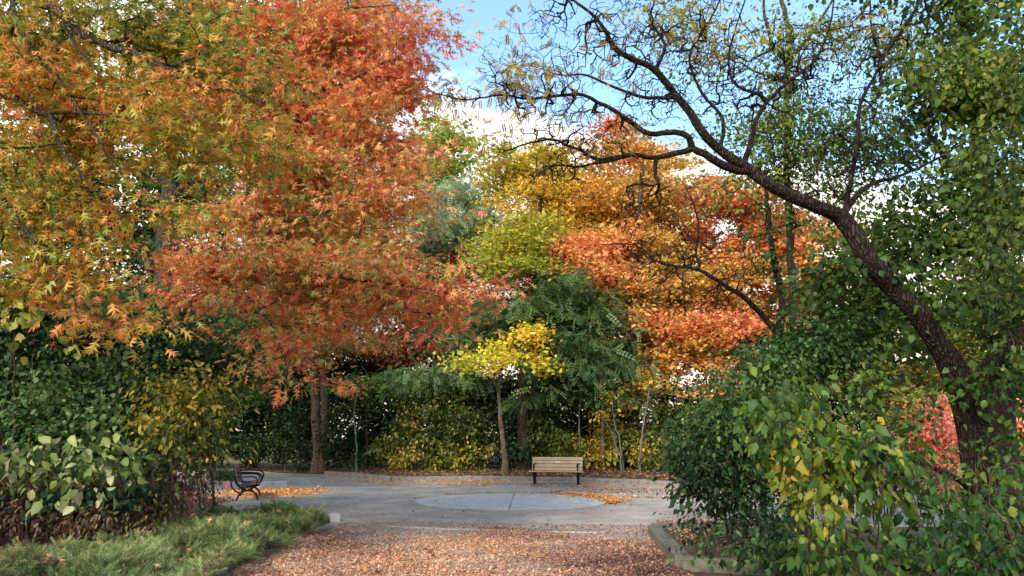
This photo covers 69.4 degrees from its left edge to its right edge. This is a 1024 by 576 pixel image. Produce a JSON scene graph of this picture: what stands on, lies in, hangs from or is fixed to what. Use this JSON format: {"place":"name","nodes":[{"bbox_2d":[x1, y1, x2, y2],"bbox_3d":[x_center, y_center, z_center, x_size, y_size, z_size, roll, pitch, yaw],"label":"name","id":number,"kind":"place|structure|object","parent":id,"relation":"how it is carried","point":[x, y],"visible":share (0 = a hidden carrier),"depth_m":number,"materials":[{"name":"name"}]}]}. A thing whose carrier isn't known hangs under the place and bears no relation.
{"place":"outdoors","nodes":[
{"label":"outdoors","id":0,"kind":"place"},
{"bbox_2d":[0,439,1022,575],"bbox_3d":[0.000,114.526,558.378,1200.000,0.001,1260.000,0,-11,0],"label":"ground","id":1,"kind":"structure","parent":0,"point":[933,572],"depth_m":11.18,"materials":[{"name":"soil"}]},
{"bbox_2d":[0,298,133,538],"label":"spindle shrub","id":2,"kind":"object","parent":1,"relation":"on","point":[37,316],"visible":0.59,"depth_m":12.29,"materials":[{"name":"green plant"}]},
{"bbox_2d":[0,374,139,467],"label":"yew tree","id":3,"kind":"object","parent":1,"relation":"on","point":[55,419],"depth_m":34.07,"materials":[{"name":"green plant"}]},
{"bbox_2d":[0,417,161,544],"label":"dogwood shrub","id":4,"kind":"object","parent":1,"relation":"on","point":[20,465],"visible":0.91,"depth_m":11.24,"materials":[{"name":"green plant"}]},
{"bbox_2d":[0,471,193,539],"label":"ivy shrub","id":5,"kind":"object","parent":1,"relation":"on","point":[122,501],"visible":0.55,"depth_m":11.39,"materials":[{"name":"green plant"}]},
{"bbox_2d":[0,264,227,533],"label":"honeysuckle shrub","id":6,"kind":"object","parent":1,"relation":"on","point":[57,393],"visible":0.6,"depth_m":12.88,"materials":[{"name":"green plant"}]},
{"bbox_2d":[0,432,237,545],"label":"dry shrub","id":7,"kind":"object","parent":1,"relation":"on","point":[7,523],"visible":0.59,"depth_m":11.55,"materials":[{"name":"brown plant"}]},
{"bbox_2d":[0,0,249,491],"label":"maple tree","id":8,"kind":"object","parent":1,"relation":"on","point":[125,177],"visible":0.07,"depth_m":22.11,"materials":[{"name":"orange plant"}]},
{"bbox_2d":[0,497,329,575],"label":"grass","id":9,"kind":"structure","parent":1,"relation":"on","point":[111,554],"depth_m":9.47,"materials":[{"name":"green plant"}]},
{"bbox_2d":[8,499,324,575],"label":"caught leaves","id":10,"kind":"object","parent":1,"relation":"on","point":[156,564],"visible":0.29,"depth_m":9.92,"materials":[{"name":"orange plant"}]},
{"bbox_2d":[6,128,332,489],"bbox_3d":[-10.397,0.281,21.546,12.108,11.499,7.006,-5,-12,24],"label":"maple tree","id":11,"kind":"object","parent":1,"relation":"on","point":[149,236],"visible":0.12,"depth_m":21.66,"materials":[{"name":"orange plant"}]},
{"bbox_2d":[0,0,351,362],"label":"oak tree","id":12,"kind":"object","parent":1,"relation":"on","point":[50,56],"visible":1,"depth_m":8.29,"materials":[{"name":"orange plant"}]},
{"bbox_2d":[113,353,266,535],"bbox_3d":[-5.569,2.737,12.502,2.542,3.408,3.536,3,-12,-13],"label":"spindle shrub","id":13,"kind":"object","parent":1,"relation":"on","point":[179,421],"visible":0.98,"depth_m":12.36,"materials":[{"name":"yellow plant"}]},
{"bbox_2d":[96,274,285,516],"bbox_3d":[-6.710,2.320,15.482,4.543,5.423,3.545,10,-15,-40],"label":"honeysuckle shrub","id":14,"kind":"object","parent":1,"relation":"on","point":[209,352],"visible":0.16,"depth_m":15.46,"materials":[{"name":"green plant"}]},
{"bbox_2d":[205,467,234,480],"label":"bed grass","id":15,"kind":"structure","parent":1,"relation":"on","point":[230,474],"depth_m":28.11,"materials":[{"name":"green plant"}]},
{"bbox_2d":[195,453,335,473],"bbox_3d":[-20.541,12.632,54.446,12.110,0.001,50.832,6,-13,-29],"label":"verge","id":16,"kind":"structure","parent":1,"relation":"on","point":[269,468],"depth_m":41.44,"materials":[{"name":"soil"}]},
{"bbox_2d":[120,402,286,469],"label":"yew tree","id":17,"kind":"object","parent":16,"relation":"on","point":[221,462],"visible":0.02,"depth_m":38.61,"materials":[{"name":"green plant"}]},
{"bbox_2d":[202,405,300,468],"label":"woodland shrub","id":18,"kind":"object","parent":16,"relation":"on","point":[261,447],"visible":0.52,"depth_m":37.44,"materials":[{"name":"green plant"}]},
{"bbox_2d":[227,363,362,463],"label":"yew tree","id":19,"kind":"object","parent":16,"relation":"on","point":[265,424],"visible":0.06,"depth_m":42.29,"materials":[{"name":"green plant"}]},
{"bbox_2d":[256,384,335,472],"bbox_3d":[-10.445,6.952,36.184,4.225,4.547,4.835,0,-11,0],"label":"woodland shrub","id":20,"kind":"object","parent":16,"relation":"on","point":[298,427],"visible":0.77,"depth_m":35.63,"materials":[{"name":"green plant"}]},
{"bbox_2d":[194,256,429,468],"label":"elm tree","id":21,"kind":"object","parent":16,"relation":"on","point":[347,368],"visible":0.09,"depth_m":36.64,"materials":[{"name":"green plant"}]},
{"bbox_2d":[195,123,458,472],"bbox_3d":[-9.323,0.275,35.519,14.694,16.965,11.532,0,-11,0],"label":"oak tree","id":22,"kind":"object","parent":16,"relation":"on","point":[317,408],"visible":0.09,"depth_m":34.51,"materials":[{"name":"orange plant"}]},
{"bbox_2d":[215,516,328,575],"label":"bed edging","id":23,"kind":"object","parent":1,"relation":"on","point":[231,566],"visible":0.13,"depth_m":9.02,"materials":[{"name":"grey stone"}]},
{"bbox_2d":[257,481,286,488],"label":"bed kerb","id":24,"kind":"structure","parent":1,"relation":"on","point":[269,484],"depth_m":23.88,"materials":[{"name":"concrete"}]},
{"bbox_2d":[68,0,535,523],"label":"oak tree","id":25,"kind":"object","parent":1,"relation":"on","point":[372,83],"visible":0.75,"depth_m":13.56,"materials":[{"name":"orange plant"}]},
{"bbox_2d":[327,513,339,521],"bbox_3d":[-3.478,4.492,14.396,0.200,0.200,0.300,6,-13,-28],"label":"corner stone","id":26,"kind":"object","parent":1,"relation":"on","point":[334,517],"visible":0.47,"depth_m":14.28,"materials":[{"name":"grey stone"}]},
{"bbox_2d":[239,519,669,575],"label":"oak leaves","id":27,"kind":"object","parent":1,"relation":"on","point":[430,550],"visible":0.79,"depth_m":9.82,"materials":[{"name":"orange plant"}]},
{"bbox_2d":[0,459,959,575],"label":"fallen leaves","id":28,"kind":"object","parent":1,"relation":"on","point":[393,565],"visible":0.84,"depth_m":10.84,"materials":[{"name":"plant"}]},
{"bbox_2d":[600,169,843,520],"bbox_3d":[3.942,1.050,13.884,4.642,6.876,2.341,0,-11,0],"label":"locust tree","id":29,"kind":"object","parent":1,"relation":"on","point":[750,302],"visible":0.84,"depth_m":13.90,"materials":[{"name":"orange plant"}]},
{"bbox_2d":[648,520,851,575],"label":"planter kerb","id":30,"kind":"structure","parent":1,"relation":"on","point":[657,533],"depth_m":9.16,"materials":[{"name":"concrete"}]},
{"bbox_2d":[605,0,962,500],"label":"ash tree","id":31,"kind":"object","parent":1,"relation":"on","point":[779,135],"visible":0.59,"depth_m":14.90,"materials":[{"name":"green plant"}]},
{"bbox_2d":[716,363,967,575],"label":"lilac shrub","id":32,"kind":"object","parent":1,"relation":"on","point":[843,463],"visible":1,"depth_m":5.90,"materials":[{"name":"green plant"}]},
{"bbox_2d":[752,348,1023,575],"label":"bramble shrub","id":33,"kind":"object","parent":1,"relation":"on","point":[917,426],"visible":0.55,"depth_m":8.54,"materials":[{"name":"green plant"}]},
{"bbox_2d":[935,463,963,503],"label":"burning bush","id":34,"kind":"object","parent":1,"relation":"on","point":[953,487],"visible":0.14,"depth_m":18.35,"materials":[{"name":"red plant"}]},
{"bbox_2d":[909,433,1023,575],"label":"hydrangea shrub","id":35,"kind":"object","parent":1,"relation":"on","point":[1004,563],"visible":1,"depth_m":5.23,"materials":[{"name":"green plant"}]},
{"bbox_2d":[912,10,1023,386],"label":"bittersweet vine","id":36,"kind":"object","parent":1,"relation":"on","point":[1009,239],"visible":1,"depth_m":8.22,"materials":[{"name":"green plant"}]},
{"bbox_2d":[914,334,1023,428],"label":"yew tree","id":37,"kind":"object","parent":1,"relation":"on","point":[979,363],"visible":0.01,"depth_m":42.84,"materials":[{"name":"green plant"}]},
{"bbox_2d":[0,0,1023,438],"label":"sky","id":38,"kind":"structure","parent":0,"point":[483,11],"materials":[{"name":"blue"}]},
{"bbox_2d":[177,466,966,575],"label":"path","id":39,"kind":"structure","parent":0,"point":[622,515],"depth_m":16.73,"materials":[{"name":"grey asphalt"}]},
{"bbox_2d":[230,464,263,500],"bbox_3d":[-7.083,5.198,19.839,0.778,0.867,1.750,3,-12,-16],"label":"park bench","id":40,"kind":"object","parent":39,"relation":"on","point":[250,485],"visible":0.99,"depth_m":19.14,"materials":[{"name":"black metal"}]},
{"bbox_2d":[390,526,596,532],"bbox_3d":[-0.389,4.287,13.030,3.782,0.066,0.273,-3,-12,14],"label":"flush edging","id":41,"kind":"object","parent":39,"relation":"on","point":[478,529],"visible":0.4,"depth_m":13.16,"materials":[{"name":"concrete"}]},
{"bbox_2d":[416,493,605,509],"bbox_3d":[0.000,5.461,18.942,4.870,0.043,4.872,0,-11,0],"label":"paving disc","id":42,"kind":"object","parent":39,"relation":"on","point":[503,501],"visible":0.84,"depth_m":18.59,"materials":[{"name":"concrete"}]},
{"bbox_2d":[529,457,582,484],"bbox_3d":[1.550,6.377,25.800,1.860,0.917,0.667,-2,-12,11],"label":"park bench","id":43,"kind":"object","parent":39,"relation":"on","point":[541,464],"visible":0.98,"depth_m":26.03,"materials":[{"name":"beige wood"}]},
{"bbox_2d":[324,471,944,493],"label":"stone kerb","id":44,"kind":"structure","parent":39,"relation":"on","point":[518,478],"depth_m":27.78,"materials":[{"name":"grey stone"}]},
{"bbox_2d":[328,444,962,488],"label":"woodland terrain","id":45,"kind":"structure","parent":0,"point":[413,464],"depth_m":29.95,"materials":[{"name":"soil"}]},
{"bbox_2d":[310,397,385,469],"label":"woodland shrub","id":46,"kind":"object","parent":45,"relation":"on","point":[346,460],"visible":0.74,"depth_m":33.77,"materials":[{"name":"green plant"}]},
{"bbox_2d":[328,368,385,471],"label":"sapling","id":47,"kind":"object","parent":45,"relation":"on","point":[356,466],"visible":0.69,"depth_m":31.19,"materials":[{"name":"grey plant"}]},
{"bbox_2d":[292,369,425,468],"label":"maple sapling","id":48,"kind":"object","parent":45,"relation":"on","point":[370,394],"visible":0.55,"depth_m":32.35,"materials":[{"name":"green plant"}]},
{"bbox_2d":[291,366,490,464],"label":"yew tree","id":49,"kind":"object","parent":45,"relation":"on","point":[373,427],"visible":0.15,"depth_m":42.54,"materials":[{"name":"green plant"}]},
{"bbox_2d":[363,409,434,470],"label":"woodland shrub","id":50,"kind":"object","parent":45,"relation":"on","point":[405,427],"visible":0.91,"depth_m":30.93,"materials":[{"name":"yellow plant"}]},
{"bbox_2d":[344,171,518,461],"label":"locust tree","id":51,"kind":"object","parent":45,"relation":"on","point":[460,228],"visible":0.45,"depth_m":40.37,"materials":[{"name":"green plant"}]},
{"bbox_2d":[387,378,479,470],"bbox_3d":[-3.344,5.976,31.681,3.915,4.673,4.062,0,-11,0],"label":"woodland shrub","id":52,"kind":"object","parent":45,"relation":"on","point":[434,438],"visible":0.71,"depth_m":31.19,"materials":[{"name":"green plant"}]},
{"bbox_2d":[355,236,523,457],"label":"beech tree","id":53,"kind":"object","parent":45,"relation":"on","point":[452,260],"visible":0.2,"depth_m":36.69,"materials":[{"name":"green plant"}]},
{"bbox_2d":[393,110,503,436],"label":"poplar tree","id":54,"kind":"object","parent":45,"relation":"on","point":[443,136],"visible":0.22,"depth_m":47.50,"materials":[{"name":"green plant"}]},
{"bbox_2d":[333,275,574,465],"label":"locust tree","id":55,"kind":"object","parent":45,"relation":"on","point":[454,379],"visible":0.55,"depth_m":32.97,"materials":[{"name":"green plant"}]},
{"bbox_2d":[431,399,510,471],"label":"woodland shrub","id":56,"kind":"object","parent":45,"relation":"on","point":[462,430],"visible":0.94,"depth_m":30.69,"materials":[{"name":"green plant"}]},
{"bbox_2d":[378,356,596,461],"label":"yew tree","id":57,"kind":"object","parent":45,"relation":"on","point":[508,388],"visible":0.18,"depth_m":40.36,"materials":[{"name":"green plant"}]},
{"bbox_2d":[425,318,571,472],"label":"maple tree","id":58,"kind":"object","parent":45,"relation":"on","point":[528,332],"visible":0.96,"depth_m":29.50,"materials":[{"name":"yellow plant"}]},
{"bbox_2d":[346,232,650,454],"bbox_3d":[-0.519,3.004,38.773,17.529,12.513,9.515,0,-11,0],"label":"ash tree","id":59,"kind":"object","parent":45,"relation":"on","point":[432,256],"visible":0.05,"depth_m":38.60,"materials":[{"name":"green plant"}]},
{"bbox_2d":[480,393,548,468],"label":"woodland shrub","id":60,"kind":"object","parent":45,"relation":"on","point":[512,453],"visible":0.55,"depth_m":31.71,"materials":[{"name":"green plant"}]},
{"bbox_2d":[438,132,655,463],"bbox_3d":[2.090,-0.018,35.517,11.891,17.137,14.048,0,-11,0],"label":"maple tree","id":61,"kind":"object","parent":45,"relation":"on","point":[509,244],"visible":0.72,"depth_m":35.81,"materials":[{"name":"yellow plant"}]},
{"bbox_2d":[519,387,597,469],"bbox_3d":[1.774,6.121,31.045,3.054,4.138,4.217,2,-12,-8],"label":"woodland shrub","id":62,"kind":"object","parent":45,"relation":"on","point":[549,433],"visible":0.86,"depth_m":30.68,"materials":[{"name":"green plant"}]},
{"bbox_2d":[460,258,673,469],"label":"locust tree","id":63,"kind":"object","parent":45,"relation":"on","point":[566,304],"visible":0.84,"depth_m":30.61,"materials":[{"name":"green plant"}]},
{"bbox_2d":[561,348,596,467],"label":"sapling","id":64,"kind":"object","parent":45,"relation":"on","point":[579,411],"visible":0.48,"depth_m":30.49,"materials":[{"name":"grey plant"}]},
{"bbox_2d":[501,366,674,462],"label":"yew tree","id":65,"kind":"object","parent":45,"relation":"on","point":[573,421],"visible":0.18,"depth_m":40.13,"materials":[{"name":"green plant"}]},
{"bbox_2d":[566,421,629,471],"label":"woodland shrub","id":66,"kind":"object","parent":45,"relation":"on","point":[595,454],"visible":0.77,"depth_m":30.14,"materials":[{"name":"yellow plant"}]},
{"bbox_2d":[580,303,619,470],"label":"sapling","id":67,"kind":"object","parent":45,"relation":"on","point":[602,432],"visible":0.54,"depth_m":30.16,"materials":[{"name":"beige plant"}]},
{"bbox_2d":[578,381,628,469],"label":"sapling","id":68,"kind":"object","parent":45,"relation":"on","point":[606,415],"visible":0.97,"depth_m":29.45,"materials":[{"name":"grey plant"}]},
{"bbox_2d":[594,372,636,470],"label":"sapling","id":69,"kind":"object","parent":45,"relation":"on","point":[613,395],"visible":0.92,"depth_m":29.50,"materials":[{"name":"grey plant"}]},
{"bbox_2d":[573,384,660,468],"bbox_3d":[4.752,5.916,31.608,3.388,4.764,4.062,5,-12,-21],"label":"woodland shrub","id":70,"kind":"object","parent":45,"relation":"on","point":[636,436],"visible":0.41,"depth_m":30.99,"materials":[{"name":"green plant"}]},
{"bbox_2d":[508,104,785,468],"bbox_3d":[5.817,-0.672,33.472,11.459,17.665,13.838,-10,-15,40],"label":"maple tree","id":71,"kind":"object","parent":45,"relation":"on","point":[608,268],"visible":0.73,"depth_m":32.65,"materials":[{"name":"orange plant"}]},
{"bbox_2d":[620,324,675,471],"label":"sapling","id":72,"kind":"object","parent":45,"relation":"on","point":[639,465],"visible":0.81,"depth_m":29.39,"materials":[{"name":"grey plant"}]},
{"bbox_2d":[621,400,689,471],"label":"woodland shrub","id":73,"kind":"object","parent":45,"relation":"on","point":[650,454],"visible":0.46,"depth_m":29.77,"materials":[{"name":"yellow plant"}]},
{"bbox_2d":[583,370,734,456],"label":"yew tree","id":74,"kind":"object","parent":45,"relation":"on","point":[685,401],"visible":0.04,"depth_m":40.80,"materials":[{"name":"green plant"}]},
{"bbox_2d":[647,388,730,469],"bbox_3d":[7.324,5.921,29.455,3.036,3.900,4.688,-9,-14,37],"label":"woodland shrub","id":75,"kind":"object","parent":45,"relation":"on","point":[679,410],"visible":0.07,"depth_m":29.84,"materials":[{"name":"green plant"}]},
{"bbox_2d":[545,166,872,459],"bbox_3d":[10.582,1.427,41.116,20.458,16.519,9.611,0,-11,0],"label":"maple tree","id":76,"kind":"object","parent":45,"relation":"on","point":[824,241],"visible":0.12,"depth_m":39.84,"materials":[{"name":"orange plant"}]},
{"bbox_2d":[663,173,847,400],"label":"maple tree","id":77,"kind":"object","parent":45,"relation":"on","point":[745,219],"visible":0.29,"depth_m":37.46,"materials":[{"name":"orange plant"}]},
{"bbox_2d":[666,342,878,449],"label":"yew tree","id":78,"kind":"object","parent":45,"relation":"on","point":[834,407],"visible":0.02,"depth_m":38.55,"materials":[{"name":"green plant"}]},
{"bbox_2d":[739,262,1021,440],"bbox_3d":[17.676,3.464,33.894,14.436,9.689,7.367,0,-11,0],"label":"maple tree","id":79,"kind":"object","parent":45,"relation":"on","point":[916,370],"visible":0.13,"depth_m":33.44,"materials":[{"name":"green plant"}]},
{"bbox_2d":[821,358,953,458],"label":"yew tree","id":80,"kind":"object","parent":45,"relation":"on","point":[860,405],"visible":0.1,"depth_m":42.84,"materials":[{"name":"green plant"}]},
{"bbox_2d":[884,385,961,481],"bbox_3d":[13.323,4.910,23.620,2.936,3.568,3.009,-8,-14,34],"label":"burning bush","id":81,"kind":"object","parent":45,"relation":"on","point":[947,426],"visible":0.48,"depth_m":23.25,"materials":[{"name":"red plant"}]},
{"bbox_2d":[911,398,1023,472],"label":"burning bush","id":82,"kind":"object","parent":45,"relation":"on","point":[1018,425],"visible":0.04,"depth_m":25.00,"materials":[{"name":"red plant"}]},
{"bbox_2d":[664,526,1023,566],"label":"planter ground","id":83,"kind":"structure","parent":0,"point":[691,552],"depth_m":10.85,"materials":[{"name":"soil"}]},
{"bbox_2d":[395,0,1023,571],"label":"locust tree","id":84,"kind":"object","parent":83,"relation":"on","point":[943,350],"visible":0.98,"depth_m":9.65,"materials":[{"name":"brown plant"}]},
{"bbox_2d":[642,294,923,575],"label":"privet shrub","id":85,"kind":"object","parent":83,"relation":"on","point":[711,473],"visible":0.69,"depth_m":9.88,"materials":[{"name":"green plant"}]},
{"bbox_2d":[699,0,1023,527],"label":"elm tree","id":86,"kind":"object","parent":83,"relation":"on","point":[957,96],"visible":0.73,"depth_m":10.95,"materials":[{"name":"green plant"}]}
]}

